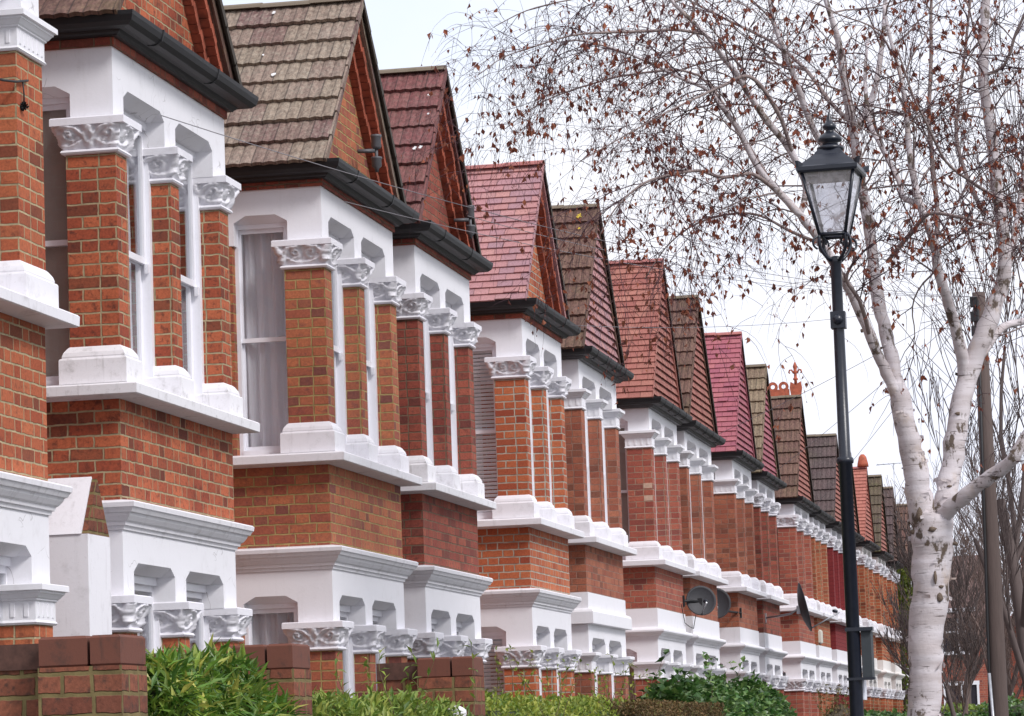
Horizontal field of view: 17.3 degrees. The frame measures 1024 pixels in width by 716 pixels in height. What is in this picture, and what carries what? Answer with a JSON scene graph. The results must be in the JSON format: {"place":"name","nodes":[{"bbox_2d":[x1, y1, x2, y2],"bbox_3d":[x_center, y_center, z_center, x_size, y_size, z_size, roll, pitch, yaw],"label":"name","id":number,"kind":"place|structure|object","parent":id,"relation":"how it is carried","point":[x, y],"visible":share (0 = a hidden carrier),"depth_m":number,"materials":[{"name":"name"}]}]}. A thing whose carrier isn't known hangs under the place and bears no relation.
{"place":"outdoors","nodes":[
{"label":"outdoors","id":0,"kind":"place"},
{"bbox_2d":[0,634,147,715],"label":"garden wall","id":1,"kind":"structure","parent":0,"point":[99,675],"depth_m":12.91,"materials":[{"name":"brick"}]},
{"bbox_2d":[38,0,259,653],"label":"terrace house","id":2,"kind":"structure","parent":0,"point":[146,420],"depth_m":22.50,"materials":[{"name":"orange brick"}]},
{"bbox_2d":[42,97,69,385],"bbox_3d":[-3.051,-0.742,21.856,0.470,1.905,0.112,-3,-7,10],"label":"window","id":3,"kind":"structure","parent":2,"relation":"in","point":[57,341],"depth_m":21.89,"materials":[{"name":"grey glass"}]},
{"bbox_2d":[123,110,154,383],"bbox_3d":[-2.632,-0.698,22.367,0.210,1.905,1.040,-3,-7,10],"label":"window","id":4,"kind":"structure","parent":2,"relation":"in","point":[143,258],"depth_m":22.79,"materials":[{"name":"white glass"}]},
{"bbox_2d":[134,575,161,653],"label":"window","id":5,"kind":"structure","parent":2,"relation":"in","point":[153,640],"depth_m":22.50,"materials":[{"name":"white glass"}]},
{"bbox_2d":[133,141,203,393],"bbox_3d":[-2.406,-0.569,23.564,0.210,1.905,1.030,-3,-7,10],"label":"window","id":6,"kind":"structure","parent":2,"relation":"in","point":[192,281],"depth_m":23.98,"materials":[{"name":"white glass"}]},
{"bbox_2d":[142,582,209,651],"bbox_3d":[-2.299,2.417,23.221,0.210,1.720,1.030,-3,-7,10],"label":"window","id":7,"kind":"structure","parent":2,"relation":"in","point":[202,631],"depth_m":23.68,"materials":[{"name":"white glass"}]},
{"bbox_2d":[223,0,421,699],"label":"terrace house","id":8,"kind":"structure","parent":0,"point":[322,475],"depth_m":27.49,"materials":[{"name":"brick"}]},
{"bbox_2d":[235,222,288,455],"bbox_3d":[-2.005,-0.144,27.388,0.470,1.905,0.175,-3,-7,10],"label":"window","id":9,"kind":"structure","parent":8,"relation":"in","point":[260,282],"depth_m":27.43,"materials":[{"name":"clear glass"}]},
{"bbox_2d":[245,603,297,644],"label":"window","id":10,"kind":"structure","parent":8,"relation":"in","point":[265,626],"depth_m":27.15,"materials":[{"name":"white glass"}]},
{"bbox_2d":[328,232,346,443],"bbox_3d":[-1.547,-0.108,27.844,0.112,1.905,1.017,-3,-7,10],"label":"window","id":11,"kind":"structure","parent":8,"relation":"in","point":[337,289],"depth_m":28.27,"materials":[{"name":"white glass"}]},
{"bbox_2d":[340,605,354,697],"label":"window","id":12,"kind":"structure","parent":8,"relation":"in","point":[348,656],"depth_m":27.97,"materials":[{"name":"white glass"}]},
{"bbox_2d":[361,252,378,454],"bbox_3d":[-1.325,0.019,29.014,0.112,1.905,1.007,-3,-7,10],"label":"window","id":13,"kind":"structure","parent":8,"relation":"in","point":[371,366],"depth_m":29.44,"materials":[{"name":"white glass"}]},
{"bbox_2d":[372,609,385,690],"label":"window","id":14,"kind":"structure","parent":8,"relation":"in","point":[376,614],"depth_m":29.14,"materials":[{"name":"white glass"}]},
{"bbox_2d":[379,65,495,676],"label":"terrace house","id":15,"kind":"structure","parent":0,"point":[435,268],"depth_m":31.70,"materials":[{"name":"red brick"}]},
{"bbox_2d":[420,287,433,465],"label":"window","id":16,"kind":"structure","parent":15,"relation":"in","point":[427,361],"depth_m":31.71,"materials":[{"name":"white glass"}]},
{"bbox_2d":[431,618,439,656],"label":"window","id":17,"kind":"structure","parent":15,"relation":"in","point":[434,621],"depth_m":31.40,"materials":[{"name":"white glass"}]},
{"bbox_2d":[445,302,457,472],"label":"window","id":18,"kind":"structure","parent":15,"relation":"in","point":[450,338],"depth_m":32.83,"materials":[{"name":"white glass"}]},
{"bbox_2d":[456,621,463,655],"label":"window","id":19,"kind":"structure","parent":15,"relation":"in","point":[458,624],"depth_m":32.49,"materials":[{"name":"white glass"}]},
{"bbox_2d":[552,203,636,699],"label":"terrace house","id":20,"kind":"structure","parent":0,"point":[601,622],"depth_m":40.57,"materials":[{"name":"brown brick"}]},
{"bbox_2d":[582,387,590,517],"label":"window","id":21,"kind":"structure","parent":20,"relation":"in","point":[586,420],"depth_m":40.69,"materials":[{"name":"white glass"}]},
{"bbox_2d":[592,644,597,695],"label":"window","id":22,"kind":"structure","parent":20,"relation":"in","point":[593,646],"depth_m":40.38,"materials":[{"name":"white glass"}]},
{"bbox_2d":[599,397,607,523],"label":"window","id":23,"kind":"structure","parent":20,"relation":"in","point":[603,435],"depth_m":41.96,"materials":[{"name":"white glass"}]},
{"bbox_2d":[609,647,614,698],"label":"window","id":24,"kind":"structure","parent":20,"relation":"in","point":[610,648],"depth_m":41.66,"materials":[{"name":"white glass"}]},
{"bbox_2d":[222,0,1023,615],"label":"sky","id":25,"kind":"structure","parent":0,"point":[400,29],"materials":[{"name":"white"}]},
{"bbox_2d":[609,258,695,699],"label":"terrace house","id":26,"kind":"structure","parent":0,"point":[656,568],"depth_m":45.42,"materials":[{"name":"red brick"}]},
{"bbox_2d":[619,422,629,559],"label":"window","id":27,"kind":"structure","parent":26,"relation":"in","point":[624,425],"depth_m":45.26,"materials":[{"name":"white glass"}]},
{"bbox_2d":[626,653,636,699],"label":"window","id":28,"kind":"structure","parent":26,"relation":"in","point":[627,654],"depth_m":44.95,"materials":[{"name":"white glass"}]},
{"bbox_2d":[654,462,657,541],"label":"window","id":29,"kind":"structure","parent":26,"relation":"in","point":[654,462],"depth_m":46.23,"materials":[{"name":"white glass"}]},
{"bbox_2d":[664,436,669,536],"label":"window","id":30,"kind":"structure","parent":26,"relation":"in","point":[664,436],"depth_m":47.46,"materials":[{"name":"white glass"}]},
{"bbox_2d":[681,604,695,628],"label":"loose cable","id":31,"kind":"object","parent":26,"relation":"hanging from","point":[684,619],"visible":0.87,"depth_m":47.39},
{"bbox_2d":[682,586,715,614],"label":"satellite dish","id":32,"kind":"object","parent":26,"relation":"attached to","point":[700,600],"visible":1,"depth_m":47.77,"materials":[{"name":"grey metal"}]},
{"bbox_2d":[809,510,837,715],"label":"terrace house","id":33,"kind":"structure","parent":0,"point":[820,520],"depth_m":68.26,"materials":[{"name":"orange brick"}]},
{"bbox_2d":[818,629,822,643],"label":"alarm box","id":34,"kind":"object","parent":33,"relation":"attached to","point":[820,635],"visible":1,"depth_m":67.01,"materials":[{"name":"beige plastic"}]},
{"bbox_2d":[807,433,849,708],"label":"terrace house","id":35,"kind":"structure","parent":0,"point":[823,450],"depth_m":71.92,"materials":[{"name":"red brick"}]},
{"bbox_2d":[851,455,865,705],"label":"terrace house","id":36,"kind":"structure","parent":0,"point":[859,538],"depth_m":76.71,"materials":[{"name":"red paint"}]},
{"bbox_2d":[853,454,882,710],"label":"terrace house","id":37,"kind":"structure","parent":0,"point":[866,547],"depth_m":80.00,"materials":[{"name":"orange brick"}]},
{"bbox_2d":[868,474,895,711],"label":"terrace house","id":38,"kind":"structure","parent":0,"point":[881,571],"depth_m":84.16,"materials":[{"name":"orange brick"}]},
{"bbox_2d":[883,486,904,712],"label":"terrace house","id":39,"kind":"structure","parent":0,"point":[896,684],"depth_m":88.00,"materials":[{"name":"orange brick"}]},
{"bbox_2d":[878,462,901,520],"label":"roof aerial","id":40,"kind":"object","parent":39,"relation":"attached to","point":[894,480],"visible":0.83,"depth_m":87.74,"materials":[{"name":"metal"}]},
{"bbox_2d":[896,504,911,684],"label":"terrace house","id":41,"kind":"structure","parent":0,"point":[906,518],"depth_m":93.68,"materials":[{"name":"orange brick"}]},
{"bbox_2d":[864,708,970,715],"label":"hedge","id":42,"kind":"object","parent":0,"point":[894,712],"visible":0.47,"depth_m":55.24,"materials":[{"name":"green plant"}]},
{"bbox_2d":[891,450,1021,703],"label":"bare tree","id":43,"kind":"object","parent":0,"point":[948,638],"visible":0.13,"depth_m":108.89,"materials":[{"name":"brown plant"}]},
{"bbox_2d":[941,555,987,705],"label":"house","id":44,"kind":"structure","parent":0,"point":[979,691],"depth_m":119.44,"materials":[{"name":"red brick"}]},
{"bbox_2d":[942,607,974,654],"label":"window","id":45,"kind":"structure","parent":44,"relation":"in","point":[969,607],"depth_m":119.72,"materials":[{"name":"black glass"}]},
{"bbox_2d":[943,681,979,705],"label":"window","id":46,"kind":"structure","parent":44,"relation":"in","point":[975,696],"depth_m":119.34,"materials":[{"name":"glass"}]},
{"bbox_2d":[1009,538,1023,700],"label":"house","id":47,"kind":"structure","parent":0,"point":[1016,689],"depth_m":120.10,"materials":[{"name":"red brick"}]},
{"label":"ground","id":48,"kind":"structure","parent":0,"visible":0},
{"bbox_2d":[0,0,79,644],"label":"terrace house","id":49,"kind":"structure","parent":48,"relation":"on","point":[32,497],"depth_m":19.73,"materials":[{"name":"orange brick"}]},
{"bbox_2d":[0,556,10,584],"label":"window","id":50,"kind":"structure","parent":49,"relation":"in","point":[5,561],"depth_m":19.60,"materials":[{"name":"white glass"}]},
{"bbox_2d":[0,78,28,110],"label":"knotted cable","id":51,"kind":"object","parent":49,"relation":"attached to","point":[23,106],"visible":1,"depth_m":19.82,"materials":[{"name":"black plastic"}]},
{"bbox_2d":[48,477,111,636],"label":"party wall","id":52,"kind":"structure","parent":48,"relation":"on","point":[79,548],"depth_m":20.75,"materials":[{"name":"white paint"}]},
{"bbox_2d":[144,634,310,715],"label":"shrub","id":53,"kind":"object","parent":48,"relation":"on","point":[194,681],"visible":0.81,"depth_m":14.29,"materials":[{"name":"green plant"}]},
{"bbox_2d":[148,643,312,715],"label":"garden wall","id":54,"kind":"structure","parent":48,"relation":"on","point":[288,665],"depth_m":15.51,"materials":[{"name":"brick"}]},
{"bbox_2d":[312,638,480,715],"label":"hedge","id":55,"kind":"object","parent":48,"relation":"on","point":[340,703],"visible":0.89,"depth_m":17.57,"materials":[{"name":"green plant"}]},
{"bbox_2d":[376,656,485,715],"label":"garden wall","id":56,"kind":"structure","parent":48,"relation":"on","point":[449,677],"depth_m":19.65,"materials":[{"name":"brick"}]},
{"bbox_2d":[449,705,466,715],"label":"gate post","id":57,"kind":"object","parent":48,"relation":"on","point":[464,712],"visible":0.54,"depth_m":19.15,"materials":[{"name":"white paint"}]},
{"bbox_2d":[465,160,584,699],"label":"terrace house","id":58,"kind":"structure","parent":48,"relation":"on","point":[527,530],"depth_m":36.20,"materials":[{"name":"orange brick"}]},
{"bbox_2d":[473,343,497,519],"bbox_3d":[-0.357,0.791,36.103,0.470,1.920,0.112,-3,-7,10],"label":"window","id":59,"kind":"structure","parent":58,"relation":"in","point":[487,347],"depth_m":36.13,"materials":[{"name":"grey glass"}]},
{"bbox_2d":[481,632,505,697],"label":"window","id":60,"kind":"structure","parent":58,"relation":"in","point":[489,635],"depth_m":35.83,"materials":[{"name":"grey glass"}]},
{"bbox_2d":[526,350,534,496],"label":"window","id":61,"kind":"structure","parent":58,"relation":"in","point":[530,405],"depth_m":36.95,"materials":[{"name":"white glass"}]},
{"bbox_2d":[536,633,541,695],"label":"window","id":62,"kind":"structure","parent":58,"relation":"in","point":[537,634],"depth_m":36.65,"materials":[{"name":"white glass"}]},
{"bbox_2d":[544,361,551,502],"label":"window","id":63,"kind":"structure","parent":58,"relation":"in","point":[547,398],"depth_m":38.04,"materials":[{"name":"white glass"}]},
{"bbox_2d":[554,636,558,695],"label":"window","id":64,"kind":"structure","parent":58,"relation":"in","point":[554,636],"depth_m":37.73,"materials":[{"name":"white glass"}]},
{"bbox_2d":[485,645,650,715],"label":"hedge","id":65,"kind":"object","parent":48,"relation":"on","point":[507,704],"visible":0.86,"depth_m":22.57,"materials":[{"name":"green plant"}]},
{"bbox_2d":[590,698,727,715],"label":"hedge","id":66,"kind":"object","parent":48,"relation":"on","point":[647,707],"visible":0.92,"depth_m":26.07,"materials":[{"name":"brown plant"}]},
{"bbox_2d":[669,294,728,680],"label":"terrace house","id":67,"kind":"structure","parent":48,"relation":"on","point":[699,437],"depth_m":49.86,"materials":[{"name":"brown brick"}]},
{"bbox_2d":[687,449,692,553],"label":"window","id":68,"kind":"structure","parent":67,"relation":"in","point":[687,449],"depth_m":49.83,"materials":[{"name":"white glass"}]},
{"bbox_2d":[699,456,704,558],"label":"window","id":69,"kind":"structure","parent":67,"relation":"in","point":[699,456],"depth_m":51.18,"materials":[{"name":"white glass"}]},
{"bbox_2d":[401,0,1023,715],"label":"birch tree","id":70,"kind":"object","parent":48,"relation":"on","point":[931,536],"visible":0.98,"depth_m":26.67,"materials":[{"name":"white plant"}]},
{"bbox_2d":[636,649,796,715],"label":"hedge","id":71,"kind":"object","parent":48,"relation":"on","point":[752,696],"visible":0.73,"depth_m":31.62,"materials":[{"name":"green plant"}]},
{"bbox_2d":[704,331,766,683],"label":"terrace house","id":72,"kind":"structure","parent":48,"relation":"on","point":[735,460],"depth_m":54.87,"materials":[{"name":"brown brick"}]},
{"bbox_2d":[717,588,741,618],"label":"satellite dish","id":73,"kind":"object","parent":72,"relation":"attached to","point":[723,602],"visible":0.39,"depth_m":53.37,"materials":[{"name":"grey metal"}]},
{"bbox_2d":[746,364,789,694],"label":"terrace house","id":74,"kind":"structure","parent":48,"relation":"on","point":[767,482],"depth_m":58.80,"materials":[{"name":"red brick"}]},
{"bbox_2d":[765,583,839,630],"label":"satellite dish","id":75,"kind":"object","parent":74,"relation":"attached to","point":[802,609],"visible":1,"depth_m":56.92,"materials":[{"name":"grey metal"}]},
{"bbox_2d":[769,362,822,715],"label":"terrace house","id":76,"kind":"structure","parent":48,"relation":"on","point":[794,498],"depth_m":64.31,"materials":[{"name":"red brick"}]},
{"bbox_2d":[812,684,849,715],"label":"bush","id":77,"kind":"object","parent":48,"relation":"on","point":[841,709],"visible":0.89,"depth_m":46.88,"materials":[{"name":"brown plant"}]},
{"bbox_2d":[896,567,942,711],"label":"evergreen tree","id":78,"kind":"object","parent":48,"relation":"on","point":[904,582],"visible":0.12,"depth_m":90.69,"materials":[{"name":"green plant"}]},
{"bbox_2d":[891,564,1014,713],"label":"bare tree","id":79,"kind":"object","parent":48,"relation":"on","point":[960,677],"visible":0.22,"depth_m":85.94,"materials":[{"name":"brown plant"}]},
{"bbox_2d":[932,410,1023,699],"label":"bare tree","id":80,"kind":"object","parent":48,"relation":"on","point":[1016,671],"visible":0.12,"depth_m":93.67,"materials":[{"name":"brown plant"}]},
{"bbox_2d":[940,698,1023,715],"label":"hedge","id":81,"kind":"object","parent":48,"relation":"on","point":[973,707],"visible":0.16,"depth_m":100.96,"materials":[{"name":"green plant"}]},
{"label":"pavement","id":82,"kind":"structure","parent":0,"visible":0},
{"bbox_2d":[795,112,868,715],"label":"street lamp","id":83,"kind":"object","parent":82,"relation":"on","point":[829,161],"visible":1,"depth_m":20.06,"materials":[{"name":"black metal"}]},
{"bbox_2d":[845,627,875,680],"bbox_3d":[2.075,1.758,19.950,0.165,0.312,0.205,-3,-7,10],"label":"sign plate","id":84,"kind":"object","parent":83,"relation":"attached to","point":[867,650],"visible":1,"depth_m":19.87,"materials":[{"name":"grey metal"}]},
{"bbox_2d":[862,680,866,699],"bbox_3d":[2.098,1.975,19.976,0.010,0.115,0.180,-3,-7,10],"label":"notice plate","id":85,"kind":"object","parent":83,"relation":"attached to","point":[864,690],"visible":1,"depth_m":19.93,"materials":[{"name":"white metal"}]},
{"bbox_2d":[870,503,986,715],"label":"bare tree","id":86,"kind":"object","parent":82,"relation":"on","point":[902,615],"visible":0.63,"depth_m":59.29,"materials":[{"name":"brown plant"}]},
{"bbox_2d":[842,7,1023,693],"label":"bare tree","id":87,"kind":"object","parent":82,"relation":"on","point":[1009,535],"visible":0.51,"depth_m":51.32,"materials":[{"name":"brown plant"}]},
{"bbox_2d":[873,422,1023,701],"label":"bare tree","id":88,"kind":"object","parent":82,"relation":"on","point":[1009,646],"visible":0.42,"depth_m":77.37,"materials":[{"name":"brown plant"}]},
{"bbox_2d":[953,447,1023,617],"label":"bare tree","id":89,"kind":"object","parent":82,"relation":"on","point":[974,548],"visible":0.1,"depth_m":69.51,"materials":[{"name":"brown plant"}]},
{"bbox_2d":[970,292,1008,715],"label":"utility pole","id":90,"kind":"object","parent":82,"relation":"on","point":[997,681],"visible":0.85,"depth_m":38.63,"materials":[{"name":"brown wood"}]},
{"bbox_2d":[161,115,973,296],"bbox_3d":[1.553,-1.158,30.814,0.005,0.751,18.465,-5,-7,25],"label":"overhead wire","id":91,"kind":"object","parent":90,"relation":"attached to","point":[475,208],"visible":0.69,"depth_m":26.20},
{"bbox_2d":[344,201,938,296],"bbox_3d":[2.048,-0.980,33.107,0.005,0.616,13.920,-6,-7,29],"label":"overhead wire","id":92,"kind":"object","parent":90,"relation":"attached to","point":[580,254],"visible":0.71,"depth_m":29.84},
{"bbox_2d":[468,216,963,296],"bbox_3d":[2.512,-0.979,35.833,0.005,0.242,8.925,-8,-9,41],"label":"overhead wire","id":93,"kind":"object","parent":90,"relation":"attached to","point":[675,264],"visible":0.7,"depth_m":34.70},
{"bbox_2d":[575,299,966,327],"bbox_3d":[3.049,-0.527,38.461,5.015,0.366,0.005,0,-7,-16],"label":"overhead wire","id":94,"kind":"object","parent":90,"relation":"attached to","point":[744,325],"visible":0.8,"depth_m":38.26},
{"bbox_2d":[719,302,969,433],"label":"overhead wire","id":95,"kind":"object","parent":90,"relation":"attached to","point":[846,370],"visible":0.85,"depth_m":44.88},
{"bbox_2d":[775,305,969,471],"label":"overhead wire","id":96,"kind":"object","parent":90,"relation":"attached to","point":[872,392],"visible":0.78,"depth_m":47.72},
{"bbox_2d":[816,308,970,504],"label":"overhead wire","id":97,"kind":"object","parent":90,"relation":"attached to","point":[891,412],"visible":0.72,"depth_m":48.43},
{"bbox_2d":[972,692,1023,715],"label":"hedge","id":98,"kind":"object","parent":82,"relation":"on","point":[1016,707],"visible":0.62,"depth_m":60.18,"materials":[{"name":"green plant"}]}
]}

